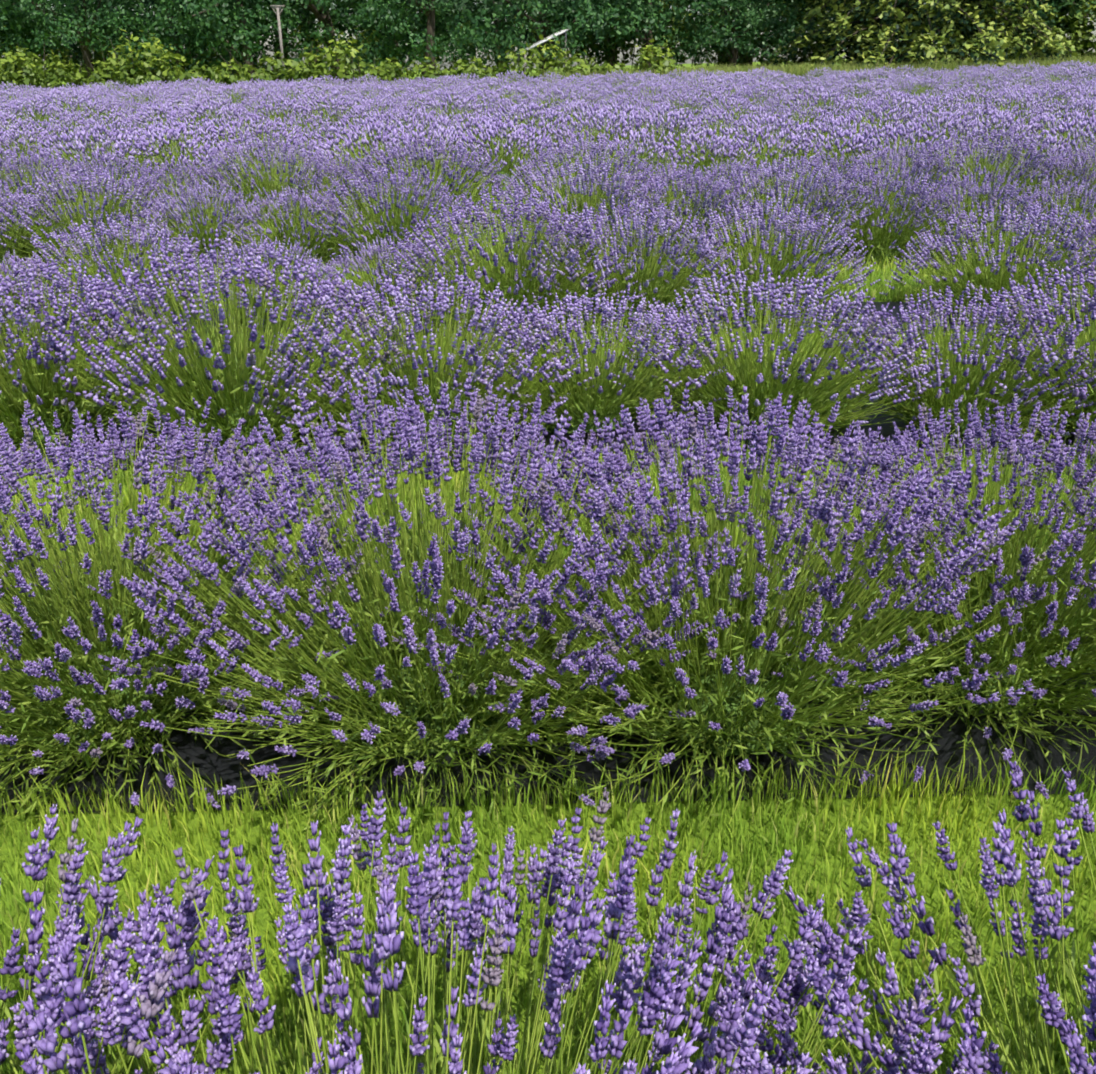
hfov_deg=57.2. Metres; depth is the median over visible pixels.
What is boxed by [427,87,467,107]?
lavender plant
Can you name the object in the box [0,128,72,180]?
lavender plant
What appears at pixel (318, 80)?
lavender plant
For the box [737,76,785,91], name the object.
lavender plant
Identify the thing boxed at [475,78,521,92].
lavender plant
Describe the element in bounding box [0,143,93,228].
lavender plant
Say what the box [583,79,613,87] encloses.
lavender plant
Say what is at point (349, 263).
lavender plant
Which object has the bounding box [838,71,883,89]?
lavender plant
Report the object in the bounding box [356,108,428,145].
lavender plant
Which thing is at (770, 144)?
lavender plant
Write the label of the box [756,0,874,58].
tree
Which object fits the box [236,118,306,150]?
lavender plant
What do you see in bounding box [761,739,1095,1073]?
grass strip
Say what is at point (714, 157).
lavender plant
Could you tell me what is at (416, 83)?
lavender plant
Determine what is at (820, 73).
lavender plant
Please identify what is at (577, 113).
lavender plant
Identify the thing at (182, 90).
lavender plant
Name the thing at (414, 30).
tree
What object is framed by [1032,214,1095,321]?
lavender plant
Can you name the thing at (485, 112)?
lavender plant
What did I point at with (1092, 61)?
tall grass
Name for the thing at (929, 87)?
lavender plant
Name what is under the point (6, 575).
lavender plant
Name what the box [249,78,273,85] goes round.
lavender plant
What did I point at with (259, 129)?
lavender plant
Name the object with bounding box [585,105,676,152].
lavender plant
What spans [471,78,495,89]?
lavender plant
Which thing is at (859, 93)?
lavender plant
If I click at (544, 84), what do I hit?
lavender plant
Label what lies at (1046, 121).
lavender plant
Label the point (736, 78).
lavender plant
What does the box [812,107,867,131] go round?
lavender plant
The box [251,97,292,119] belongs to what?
lavender plant
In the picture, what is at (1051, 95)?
lavender plant
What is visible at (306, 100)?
lavender plant
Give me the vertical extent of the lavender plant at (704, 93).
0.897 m
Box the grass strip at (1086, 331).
[1059,317,1095,343]
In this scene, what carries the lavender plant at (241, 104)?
on the weed fabric strips at (196, 755)
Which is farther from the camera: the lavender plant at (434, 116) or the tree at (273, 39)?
the tree at (273, 39)
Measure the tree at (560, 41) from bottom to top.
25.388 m
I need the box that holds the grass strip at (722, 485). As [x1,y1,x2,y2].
[648,435,983,599]
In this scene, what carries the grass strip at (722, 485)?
on the ground at (264, 914)
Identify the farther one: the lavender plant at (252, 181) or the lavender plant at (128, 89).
the lavender plant at (128, 89)
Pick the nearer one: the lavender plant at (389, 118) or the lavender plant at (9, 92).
the lavender plant at (389, 118)
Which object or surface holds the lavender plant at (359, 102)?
on the weed fabric strips at (196, 755)
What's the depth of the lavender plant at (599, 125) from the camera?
14.78 m
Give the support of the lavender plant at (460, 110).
on the ground at (264, 914)
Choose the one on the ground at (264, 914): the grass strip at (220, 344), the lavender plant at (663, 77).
the grass strip at (220, 344)
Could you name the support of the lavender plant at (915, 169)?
on the weed fabric strips at (196, 755)
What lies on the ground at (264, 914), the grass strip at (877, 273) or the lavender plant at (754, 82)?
the grass strip at (877, 273)
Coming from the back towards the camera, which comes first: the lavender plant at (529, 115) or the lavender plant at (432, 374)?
the lavender plant at (529, 115)
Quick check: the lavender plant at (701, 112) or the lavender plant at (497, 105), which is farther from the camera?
the lavender plant at (497, 105)
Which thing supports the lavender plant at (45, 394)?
on the weed fabric strips at (196, 755)
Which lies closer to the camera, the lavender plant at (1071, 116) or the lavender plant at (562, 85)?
the lavender plant at (1071, 116)
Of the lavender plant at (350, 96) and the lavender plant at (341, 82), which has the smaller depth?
the lavender plant at (350, 96)
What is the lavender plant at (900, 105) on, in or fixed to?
on the ground at (264, 914)
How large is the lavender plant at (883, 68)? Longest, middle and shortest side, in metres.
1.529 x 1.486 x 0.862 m
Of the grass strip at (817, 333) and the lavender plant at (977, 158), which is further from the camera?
the lavender plant at (977, 158)
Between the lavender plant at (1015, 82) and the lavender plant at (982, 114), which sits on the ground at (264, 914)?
the lavender plant at (1015, 82)
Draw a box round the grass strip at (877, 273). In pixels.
[643,246,929,301]
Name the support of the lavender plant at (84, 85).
on the weed fabric strips at (196, 755)
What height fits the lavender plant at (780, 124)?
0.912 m
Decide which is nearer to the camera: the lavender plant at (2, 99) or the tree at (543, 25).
the lavender plant at (2, 99)
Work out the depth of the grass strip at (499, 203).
12.04 m
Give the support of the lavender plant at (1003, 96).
on the weed fabric strips at (196, 755)
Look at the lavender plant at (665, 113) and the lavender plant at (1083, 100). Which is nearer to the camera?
the lavender plant at (665, 113)
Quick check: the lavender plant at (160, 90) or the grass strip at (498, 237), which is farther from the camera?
the lavender plant at (160, 90)
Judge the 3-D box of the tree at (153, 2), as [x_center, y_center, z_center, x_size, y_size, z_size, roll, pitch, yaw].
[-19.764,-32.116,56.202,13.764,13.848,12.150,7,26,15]
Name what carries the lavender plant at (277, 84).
on the weed fabric strips at (196, 755)
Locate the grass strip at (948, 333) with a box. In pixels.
[920,317,1090,391]
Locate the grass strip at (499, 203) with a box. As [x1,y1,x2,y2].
[466,190,534,216]
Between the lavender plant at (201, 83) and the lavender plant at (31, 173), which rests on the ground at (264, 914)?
the lavender plant at (201, 83)
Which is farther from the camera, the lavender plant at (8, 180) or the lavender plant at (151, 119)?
the lavender plant at (151, 119)
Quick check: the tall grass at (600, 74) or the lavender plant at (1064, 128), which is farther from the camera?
the tall grass at (600, 74)
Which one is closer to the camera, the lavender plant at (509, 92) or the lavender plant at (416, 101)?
the lavender plant at (416, 101)
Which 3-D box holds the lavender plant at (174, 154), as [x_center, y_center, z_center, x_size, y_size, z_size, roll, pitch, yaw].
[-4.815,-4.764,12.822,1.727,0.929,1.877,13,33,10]
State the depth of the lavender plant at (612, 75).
39.57 m
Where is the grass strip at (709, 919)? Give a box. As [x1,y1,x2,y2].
[272,738,868,1073]
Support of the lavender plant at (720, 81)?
on the ground at (264, 914)
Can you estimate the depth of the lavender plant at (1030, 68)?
39.82 m
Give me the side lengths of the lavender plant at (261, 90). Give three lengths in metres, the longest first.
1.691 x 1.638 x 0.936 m
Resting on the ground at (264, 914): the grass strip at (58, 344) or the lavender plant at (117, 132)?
the grass strip at (58, 344)
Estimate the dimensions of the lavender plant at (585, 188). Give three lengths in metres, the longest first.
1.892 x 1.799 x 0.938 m
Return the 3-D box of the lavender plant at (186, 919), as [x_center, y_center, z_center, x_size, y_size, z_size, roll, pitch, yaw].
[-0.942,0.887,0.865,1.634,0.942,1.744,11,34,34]
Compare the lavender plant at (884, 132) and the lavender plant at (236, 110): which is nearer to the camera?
the lavender plant at (884, 132)
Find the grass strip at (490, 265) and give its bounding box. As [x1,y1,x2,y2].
[400,254,664,303]
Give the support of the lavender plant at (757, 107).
on the weed fabric strips at (196, 755)
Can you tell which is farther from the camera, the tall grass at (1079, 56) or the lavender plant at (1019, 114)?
the tall grass at (1079, 56)
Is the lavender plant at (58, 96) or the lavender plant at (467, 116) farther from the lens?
the lavender plant at (58, 96)
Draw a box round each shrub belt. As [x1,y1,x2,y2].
[0,17,528,87]
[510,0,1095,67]
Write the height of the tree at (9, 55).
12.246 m
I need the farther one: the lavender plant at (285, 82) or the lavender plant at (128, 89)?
the lavender plant at (285, 82)
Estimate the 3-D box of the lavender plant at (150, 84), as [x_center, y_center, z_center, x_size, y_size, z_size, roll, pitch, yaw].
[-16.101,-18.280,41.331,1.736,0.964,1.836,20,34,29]
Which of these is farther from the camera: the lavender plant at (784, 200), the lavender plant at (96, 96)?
the lavender plant at (96, 96)
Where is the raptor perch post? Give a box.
[270,5,285,78]
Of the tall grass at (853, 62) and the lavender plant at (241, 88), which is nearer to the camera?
the lavender plant at (241, 88)
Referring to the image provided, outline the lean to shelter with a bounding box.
[516,29,567,79]
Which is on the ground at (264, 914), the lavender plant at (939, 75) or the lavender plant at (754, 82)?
the lavender plant at (939, 75)
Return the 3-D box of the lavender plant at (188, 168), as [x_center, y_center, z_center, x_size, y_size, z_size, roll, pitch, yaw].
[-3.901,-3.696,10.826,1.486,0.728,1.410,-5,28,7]
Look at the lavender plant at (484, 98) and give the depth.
25.07 m
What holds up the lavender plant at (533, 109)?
on the ground at (264, 914)
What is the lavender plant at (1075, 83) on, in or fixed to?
on the weed fabric strips at (196, 755)
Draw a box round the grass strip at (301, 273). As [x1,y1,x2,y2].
[161,254,407,306]
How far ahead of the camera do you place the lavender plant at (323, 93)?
26.98 m
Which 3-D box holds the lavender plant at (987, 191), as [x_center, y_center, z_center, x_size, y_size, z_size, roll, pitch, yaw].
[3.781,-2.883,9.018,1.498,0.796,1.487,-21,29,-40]
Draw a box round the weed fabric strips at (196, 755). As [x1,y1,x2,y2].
[0,177,1095,814]
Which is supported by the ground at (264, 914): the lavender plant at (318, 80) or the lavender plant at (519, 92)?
the lavender plant at (519, 92)
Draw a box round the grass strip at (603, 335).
[447,319,611,395]
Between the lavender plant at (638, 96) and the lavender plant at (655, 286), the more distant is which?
the lavender plant at (638, 96)
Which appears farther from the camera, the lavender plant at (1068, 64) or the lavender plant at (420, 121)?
the lavender plant at (1068, 64)
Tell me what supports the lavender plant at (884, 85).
on the weed fabric strips at (196, 755)
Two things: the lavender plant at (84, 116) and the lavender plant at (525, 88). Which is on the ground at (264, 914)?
the lavender plant at (525, 88)
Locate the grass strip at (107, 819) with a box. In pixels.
[0,749,346,1073]
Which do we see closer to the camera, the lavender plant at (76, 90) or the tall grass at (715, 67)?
the lavender plant at (76, 90)
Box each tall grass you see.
[537,68,677,82]
[589,65,717,73]
[654,64,807,80]
[696,62,835,70]
[768,61,936,79]
[805,59,929,67]
[888,57,1059,74]
[915,56,1056,63]
[1013,55,1095,69]
[1018,51,1095,60]
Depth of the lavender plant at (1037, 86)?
27.43 m
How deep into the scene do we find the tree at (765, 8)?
50.62 m
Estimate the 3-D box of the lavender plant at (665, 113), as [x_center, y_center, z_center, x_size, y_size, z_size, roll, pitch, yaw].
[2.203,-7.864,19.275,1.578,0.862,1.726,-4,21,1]
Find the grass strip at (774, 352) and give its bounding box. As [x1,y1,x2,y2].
[608,316,794,395]
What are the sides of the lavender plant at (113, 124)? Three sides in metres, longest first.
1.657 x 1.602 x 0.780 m
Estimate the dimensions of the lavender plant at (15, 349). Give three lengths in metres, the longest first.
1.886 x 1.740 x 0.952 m
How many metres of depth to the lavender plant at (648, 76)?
37.45 m
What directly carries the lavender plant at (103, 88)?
on the ground at (264, 914)
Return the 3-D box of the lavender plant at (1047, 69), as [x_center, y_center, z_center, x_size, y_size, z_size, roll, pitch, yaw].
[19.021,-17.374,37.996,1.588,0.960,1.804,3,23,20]
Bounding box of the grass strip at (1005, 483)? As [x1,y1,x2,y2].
[870,426,1095,591]
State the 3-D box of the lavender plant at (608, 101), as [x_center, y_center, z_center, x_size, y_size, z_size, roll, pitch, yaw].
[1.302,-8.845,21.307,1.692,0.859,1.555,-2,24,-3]
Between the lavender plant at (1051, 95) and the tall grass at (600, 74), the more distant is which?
the tall grass at (600, 74)
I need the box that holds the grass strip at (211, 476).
[111,436,422,607]
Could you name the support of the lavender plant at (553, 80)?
on the weed fabric strips at (196, 755)
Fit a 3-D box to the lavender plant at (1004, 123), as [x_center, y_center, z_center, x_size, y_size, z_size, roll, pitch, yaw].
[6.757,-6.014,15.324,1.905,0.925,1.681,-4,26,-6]
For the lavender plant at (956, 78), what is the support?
on the weed fabric strips at (196, 755)
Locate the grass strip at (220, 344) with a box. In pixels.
[111,319,289,399]
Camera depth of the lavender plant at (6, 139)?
14.97 m
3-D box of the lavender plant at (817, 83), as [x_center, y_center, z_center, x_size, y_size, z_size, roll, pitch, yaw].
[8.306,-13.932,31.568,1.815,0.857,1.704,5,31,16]
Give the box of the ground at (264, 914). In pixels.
[0,56,1095,1073]
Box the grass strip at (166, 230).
[9,217,226,235]
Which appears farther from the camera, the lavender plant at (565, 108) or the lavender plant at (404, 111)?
the lavender plant at (565, 108)
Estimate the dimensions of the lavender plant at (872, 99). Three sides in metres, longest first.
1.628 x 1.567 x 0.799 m
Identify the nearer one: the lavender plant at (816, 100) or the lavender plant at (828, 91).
the lavender plant at (816, 100)
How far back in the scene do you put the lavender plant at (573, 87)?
31.35 m
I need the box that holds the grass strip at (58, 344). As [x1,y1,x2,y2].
[0,324,134,388]
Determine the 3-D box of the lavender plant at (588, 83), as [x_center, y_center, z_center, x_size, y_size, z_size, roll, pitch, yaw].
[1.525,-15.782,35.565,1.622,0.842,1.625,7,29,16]
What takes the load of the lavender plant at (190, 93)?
on the weed fabric strips at (196, 755)
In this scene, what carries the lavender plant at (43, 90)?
on the weed fabric strips at (196, 755)
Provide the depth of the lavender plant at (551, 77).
41.51 m
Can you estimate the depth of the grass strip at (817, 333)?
6.20 m
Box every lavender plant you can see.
[0,84,23,100]
[0,89,32,102]
[0,95,26,112]
[0,98,78,140]
[0,100,25,121]
[0,110,34,137]
[0,119,53,154]
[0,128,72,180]
[0,130,30,163]
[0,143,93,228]
[0,149,32,177]
[0,159,187,267]
[0,165,22,196]
[0,179,75,264]
[0,249,72,327]
[0,256,199,453]
[0,278,57,395]
[0,393,401,826]
[0,483,85,672]
[0,787,1006,1073]
[0,804,324,1073]
[1,82,20,90]
[2,117,56,147]
[4,208,221,331]
[5,97,49,119]
[9,92,53,108]
[10,87,44,98]
[12,163,60,188]
[13,105,71,124]
[16,84,45,93]
[25,124,94,162]
[25,228,425,468]
[29,87,48,94]
[29,88,104,117]
[29,123,170,201]
[34,113,102,146]
[36,88,54,96]
[41,87,89,98]
[41,138,112,169]
[41,149,176,224]
[43,91,90,110]
[45,95,120,126]
[51,111,112,133]
[53,82,93,93]
[68,118,144,152]
[69,89,116,107]
[73,107,155,148]
[76,87,118,102]
[77,98,128,122]
[79,82,109,89]
[79,84,105,90]
[79,99,120,115]
[82,125,172,175]
[85,85,117,99]
[87,372,754,856]
[98,80,129,90]
[98,124,239,194]
[101,98,129,109]
[104,91,144,109]
[108,86,144,100]
[108,100,142,116]
[116,87,170,107]
[119,157,256,227]
[120,103,203,146]
[121,102,155,121]
[122,181,269,264]
[125,100,178,122]
[129,120,202,159]
[132,115,255,171]
[133,103,189,126]
[137,80,163,90]
[139,85,167,94]
[139,96,184,108]
[141,86,178,98]
[142,80,172,94]
[155,84,192,95]
[159,93,233,120]
[162,79,199,90]
[164,88,227,106]
[164,96,247,140]
[165,101,239,126]
[168,87,192,98]
[171,134,284,197]
[176,117,254,154]
[176,125,351,227]
[180,77,217,89]
[182,85,237,106]
[185,94,232,108]
[188,78,220,90]
[194,232,351,329]
[195,112,314,171]
[208,106,252,126]
[209,84,264,104]
[216,84,253,104]
[217,110,272,133]
[221,185,369,270]
[227,103,257,122]
[236,81,283,99]
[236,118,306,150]
[237,81,264,88]
[238,90,302,125]
[242,85,286,99]
[243,92,276,103]
[245,95,320,134]
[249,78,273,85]
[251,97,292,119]
[252,263,596,465]
[256,142,354,192]
[264,82,292,95]
[266,132,349,173]
[269,84,318,104]
[272,79,289,85]
[272,153,391,224]
[273,93,328,125]
[275,111,335,143]
[279,80,316,98]
[280,79,316,88]
[282,94,367,135]
[293,81,334,98]
[295,86,347,105]
[297,77,333,89]
[297,121,347,151]
[303,121,430,196]
[304,164,488,267]
[306,233,461,327]
[310,75,344,86]
[312,112,420,171]
[324,98,376,125]
[325,93,378,119]
[329,86,367,99]
[330,78,357,86]
[332,107,384,139]
[335,84,364,95]
[343,121,392,147]
[343,132,514,224]
[344,95,372,106]
[348,73,385,88]
[349,82,382,97]
[352,97,407,126]
[354,79,385,90]
[355,83,385,92]
[356,86,394,99]
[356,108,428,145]
[362,98,404,111]
[363,92,392,100]
[370,94,401,104]
[372,121,469,169]
[372,124,493,194]
[378,103,435,132]
[379,84,421,102]
[381,182,653,335]
[383,108,458,139]
[384,92,435,110]
[385,84,408,89]
[387,77,414,89]
[392,90,425,101]
[392,382,1046,842]
[395,94,453,118]
[402,83,439,95]
[403,81,425,88]
[407,77,432,86]
[407,110,464,135]
[410,91,493,129]
[422,78,464,91]
[425,75,462,86]
[425,88,452,100]
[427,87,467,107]
[427,115,531,173]
[428,111,496,151]
[430,119,563,197]
[436,74,462,84]
[438,84,476,95]
[439,103,481,123]
[444,280,736,433]
[449,73,481,86]
[453,79,487,90]
[454,85,490,101]
[457,88,504,110]
[460,91,509,112]
[465,106,513,125]
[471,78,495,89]
[474,97,519,123]
[475,76,501,90]
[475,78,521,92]
[480,85,526,101]
[481,84,541,108]
[483,100,576,158]
[484,152,690,265]
[493,70,530,84]
[496,95,542,114]
[496,120,591,173]
[502,103,550,133]
[508,86,529,103]
[508,126,663,215]
[509,102,549,124]
[511,75,547,88]
[515,83,546,96]
[517,139,617,191]
[521,85,557,98]
[522,87,587,113]
[522,194,754,328]
[525,93,559,105]
[528,101,607,137]
[531,81,557,92]
[536,71,566,83]
[539,100,591,127]
[543,78,564,90]
[547,88,602,105]
[548,106,656,174]
[550,83,576,91]
[550,83,585,102]
[550,101,587,118]
[559,73,594,84]
[559,83,589,94]
[562,77,589,88]
[575,78,610,92]
[575,85,614,102]
[578,130,684,187]
[579,99,639,119]
[579,101,653,137]
[582,89,631,106]
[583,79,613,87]
[584,74,616,85]
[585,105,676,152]
[586,100,626,114]
[586,757,1095,1073]
[588,82,616,94]
[594,162,765,261]
[596,83,640,103]
[596,93,650,109]
[600,69,633,86]
[607,74,637,94]
[607,105,726,175]
[607,259,943,450]
[608,160,717,218]
[613,83,633,93]
[620,77,658,87]
[620,89,663,106]
[623,80,672,99]
[624,70,661,82]
[624,72,667,85]
[626,100,652,109]
[627,102,677,117]
[630,93,680,108]
[631,81,666,96]
[638,103,701,141]
[642,127,765,191]
[646,118,709,159]
[651,91,685,110]
[652,90,717,120]
[654,79,674,87]
[655,83,701,104]
[656,74,671,81]
[659,78,679,85]
[659,192,879,326]
[662,69,697,80]
[667,82,691,90]
[673,72,711,84]
[675,94,707,113]
[677,77,697,89]
[680,75,729,96]
[680,155,883,263]
[681,105,739,137]
[682,140,745,173]
[683,85,729,107]
[684,109,763,157]
[684,155,795,217]
[686,91,756,117]
[689,68,714,81]
[690,80,725,95]
[694,95,747,112]
[699,97,767,133]
[702,75,734,85]
[704,70,731,76]
[709,83,753,101]
[709,85,764,104]
[711,77,745,89]
[711,113,818,170]
[714,71,752,82]
[715,394,1095,798]
[716,127,829,191]
[717,82,740,92]
[719,73,751,83]
[725,112,777,134]
[726,85,781,113]
[728,100,773,116]
[736,118,811,149]
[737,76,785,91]
[738,66,783,86]
[738,75,776,86]
[740,80,793,105]
[747,69,776,82]
[753,82,780,92]
[755,92,815,119]
[755,104,803,130]
[758,150,891,221]
[761,70,789,85]
[766,81,827,109]
[768,103,838,138]
[770,77,798,88]
[771,127,896,187]
[772,71,790,78]
[772,82,808,92]
[775,86,853,132]
[783,73,805,83]
[784,115,880,166]
[786,120,857,154]
[789,74,817,85]
[789,79,833,94]
[792,160,966,264]
[797,92,847,116]
[805,67,839,80]
[808,83,846,95]
[809,88,854,107]
[810,73,840,83]
[810,96,884,124]
[812,75,843,85]
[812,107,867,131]
[815,281,1095,447]
[818,70,847,79]
[820,78,845,88]
[829,80,884,105]
[831,80,862,92]
[833,84,869,98]
[834,101,921,143]
[835,123,922,168]
[837,71,878,83]
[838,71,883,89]
[839,95,885,115]
[840,140,973,222]
[842,123,970,191]
[848,92,936,130]
[857,80,902,95]
[858,68,894,80]
[858,88,918,104]
[863,99,920,127]
[867,70,895,81]
[870,87,905,103]
[872,66,900,75]
[877,91,927,109]
[879,194,1095,322]
[881,78,916,97]
[884,105,983,140]
[884,111,998,167]
[886,72,925,90]
[887,71,912,83]
[890,65,923,78]
[892,168,1059,260]
[893,75,931,92]
[893,121,1074,220]
[899,77,943,99]
[905,95,969,125]
[909,92,946,109]
[911,66,940,78]
[912,76,951,95]
[913,71,953,84]
[913,92,965,115]
[920,86,955,97]
[926,70,952,80]
[927,144,1008,180]
[931,81,966,94]
[931,102,1019,146]
[934,110,1046,165]
[935,67,954,76]
[936,89,1007,111]
[937,75,966,88]
[937,90,979,105]
[942,69,976,84]
[947,79,1011,102]
[949,65,980,79]
[952,102,1001,115]
[955,259,1095,440]
[957,71,1001,88]
[961,107,1018,132]
[964,70,1012,92]
[967,66,1007,81]
[969,129,1091,188]
[972,90,1054,124]
[973,64,1007,72]
[977,87,1040,117]
[978,79,1016,92]
[978,88,1011,103]
[984,103,1049,137]
[985,67,1020,81]
[989,116,1056,146]
[992,83,1032,100]
[993,76,1023,87]
[995,62,1027,75]
[995,84,1053,108]
[995,148,1095,219]
[1000,110,1095,165]
[1002,73,1053,89]
[1002,175,1095,261]
[1005,438,1095,658]
[1008,70,1041,83]
[1008,82,1042,91]
[1011,88,1082,122]
[1014,61,1046,74]
[1015,69,1044,80]
[1021,80,1073,94]
[1025,97,1095,134]
[1025,103,1074,123]
[1030,114,1095,179]
[1031,110,1095,143]
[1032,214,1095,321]
[1033,81,1092,106]
[1034,66,1084,86]
[1037,64,1068,77]
[1050,135,1095,216]
[1051,88,1095,111]
[1052,66,1095,85]
[1054,60,1087,71]
[1054,68,1089,79]
[1058,61,1090,71]
[1060,78,1094,91]
[1064,81,1095,104]
[1067,97,1095,116]
[1068,100,1095,126]
[1074,61,1095,69]
[1079,66,1095,80]
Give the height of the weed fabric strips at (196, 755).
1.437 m
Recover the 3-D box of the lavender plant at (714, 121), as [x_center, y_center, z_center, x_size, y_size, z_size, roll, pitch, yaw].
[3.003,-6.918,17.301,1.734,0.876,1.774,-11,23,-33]
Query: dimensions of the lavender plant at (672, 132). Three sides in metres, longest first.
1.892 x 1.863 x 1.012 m
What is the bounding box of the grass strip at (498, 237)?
[427,218,537,251]
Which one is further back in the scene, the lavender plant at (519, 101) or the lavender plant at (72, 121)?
the lavender plant at (519, 101)
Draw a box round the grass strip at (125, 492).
[0,440,194,603]
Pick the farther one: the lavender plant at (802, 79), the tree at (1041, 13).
the tree at (1041, 13)
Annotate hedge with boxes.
[0,29,676,92]
[757,0,1079,70]
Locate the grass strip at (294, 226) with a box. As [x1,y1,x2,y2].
[240,218,405,251]
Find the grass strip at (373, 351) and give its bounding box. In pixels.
[285,325,452,399]
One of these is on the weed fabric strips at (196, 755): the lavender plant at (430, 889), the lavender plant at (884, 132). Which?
the lavender plant at (884, 132)
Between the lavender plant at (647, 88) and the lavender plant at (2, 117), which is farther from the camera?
the lavender plant at (647, 88)
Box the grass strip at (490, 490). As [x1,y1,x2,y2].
[395,438,678,601]
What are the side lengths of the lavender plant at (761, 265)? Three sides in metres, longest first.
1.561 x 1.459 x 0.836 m
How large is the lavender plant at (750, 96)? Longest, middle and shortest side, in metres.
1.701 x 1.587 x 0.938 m
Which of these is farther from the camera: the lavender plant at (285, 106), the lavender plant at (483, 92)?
the lavender plant at (483, 92)
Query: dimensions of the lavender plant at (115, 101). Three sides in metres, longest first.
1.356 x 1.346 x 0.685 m
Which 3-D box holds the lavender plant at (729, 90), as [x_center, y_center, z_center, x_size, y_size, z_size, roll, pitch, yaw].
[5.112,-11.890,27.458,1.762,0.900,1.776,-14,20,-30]
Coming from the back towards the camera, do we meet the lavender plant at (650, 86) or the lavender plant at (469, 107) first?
the lavender plant at (650, 86)
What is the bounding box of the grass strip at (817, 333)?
[761,318,991,394]
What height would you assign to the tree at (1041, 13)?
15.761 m
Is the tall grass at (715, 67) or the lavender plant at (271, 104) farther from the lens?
the tall grass at (715, 67)
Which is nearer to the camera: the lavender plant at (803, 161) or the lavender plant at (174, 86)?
the lavender plant at (803, 161)
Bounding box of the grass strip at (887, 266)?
[876,244,1089,300]
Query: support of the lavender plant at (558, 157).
on the ground at (264, 914)
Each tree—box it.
[0,0,52,87]
[0,0,91,64]
[0,0,149,89]
[0,0,167,84]
[3,0,165,81]
[5,0,92,71]
[52,0,274,83]
[66,0,273,79]
[137,0,363,82]
[138,1,302,81]
[153,0,390,77]
[211,0,454,81]
[230,0,453,67]
[279,0,455,80]
[333,0,524,79]
[339,0,517,79]
[377,0,581,78]
[443,0,653,73]
[447,0,662,68]
[490,5,657,69]
[504,0,728,68]
[532,0,770,72]
[608,0,823,66]
[652,0,829,66]
[665,0,815,67]
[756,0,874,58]
[952,0,1095,54]
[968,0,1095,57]
[969,0,1095,43]
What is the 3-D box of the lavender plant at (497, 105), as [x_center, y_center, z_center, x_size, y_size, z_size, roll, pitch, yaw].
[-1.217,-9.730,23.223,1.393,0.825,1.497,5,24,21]
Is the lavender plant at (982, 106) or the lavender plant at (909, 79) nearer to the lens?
the lavender plant at (982, 106)
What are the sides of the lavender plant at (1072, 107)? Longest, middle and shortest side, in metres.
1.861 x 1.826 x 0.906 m
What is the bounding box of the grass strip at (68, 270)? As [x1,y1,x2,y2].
[0,250,164,306]
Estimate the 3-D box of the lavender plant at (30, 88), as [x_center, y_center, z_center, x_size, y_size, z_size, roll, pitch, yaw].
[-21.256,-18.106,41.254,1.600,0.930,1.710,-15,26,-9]
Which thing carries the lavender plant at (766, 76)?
on the weed fabric strips at (196, 755)
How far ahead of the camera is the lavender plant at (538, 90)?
31.39 m
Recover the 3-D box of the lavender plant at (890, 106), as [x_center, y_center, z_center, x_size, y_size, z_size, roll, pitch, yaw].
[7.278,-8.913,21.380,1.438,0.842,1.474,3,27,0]
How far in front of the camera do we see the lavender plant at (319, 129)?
17.00 m
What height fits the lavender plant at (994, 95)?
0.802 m
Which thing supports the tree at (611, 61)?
on the ground at (264, 914)
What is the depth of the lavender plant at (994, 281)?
6.82 m
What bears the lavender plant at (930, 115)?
on the ground at (264, 914)
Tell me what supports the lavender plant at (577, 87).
on the ground at (264, 914)
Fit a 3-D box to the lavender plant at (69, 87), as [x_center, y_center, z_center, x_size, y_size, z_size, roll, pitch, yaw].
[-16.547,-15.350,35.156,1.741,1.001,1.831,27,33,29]
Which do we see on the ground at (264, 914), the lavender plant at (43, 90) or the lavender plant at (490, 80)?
the lavender plant at (490, 80)
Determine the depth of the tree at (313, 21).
56.02 m
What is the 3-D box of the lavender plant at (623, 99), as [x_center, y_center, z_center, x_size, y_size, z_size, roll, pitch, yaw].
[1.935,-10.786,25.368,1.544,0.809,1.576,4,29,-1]
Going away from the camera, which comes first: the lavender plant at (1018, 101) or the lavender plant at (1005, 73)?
the lavender plant at (1018, 101)
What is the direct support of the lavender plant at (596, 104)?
on the ground at (264, 914)
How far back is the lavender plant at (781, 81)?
35.55 m
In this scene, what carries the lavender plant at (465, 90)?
on the weed fabric strips at (196, 755)
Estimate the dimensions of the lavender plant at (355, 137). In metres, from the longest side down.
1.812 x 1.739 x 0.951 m
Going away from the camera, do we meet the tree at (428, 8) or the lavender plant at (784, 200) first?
the lavender plant at (784, 200)
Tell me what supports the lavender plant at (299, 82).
on the ground at (264, 914)
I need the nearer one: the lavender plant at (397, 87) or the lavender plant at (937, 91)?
the lavender plant at (937, 91)
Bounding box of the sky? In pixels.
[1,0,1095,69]
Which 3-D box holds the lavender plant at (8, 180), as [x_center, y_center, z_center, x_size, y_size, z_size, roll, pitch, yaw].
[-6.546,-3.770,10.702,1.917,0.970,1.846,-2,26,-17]
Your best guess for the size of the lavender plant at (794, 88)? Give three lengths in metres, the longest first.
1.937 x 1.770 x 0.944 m
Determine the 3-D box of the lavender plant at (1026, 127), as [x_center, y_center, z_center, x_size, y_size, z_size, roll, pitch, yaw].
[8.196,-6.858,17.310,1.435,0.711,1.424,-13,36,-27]
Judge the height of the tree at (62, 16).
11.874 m

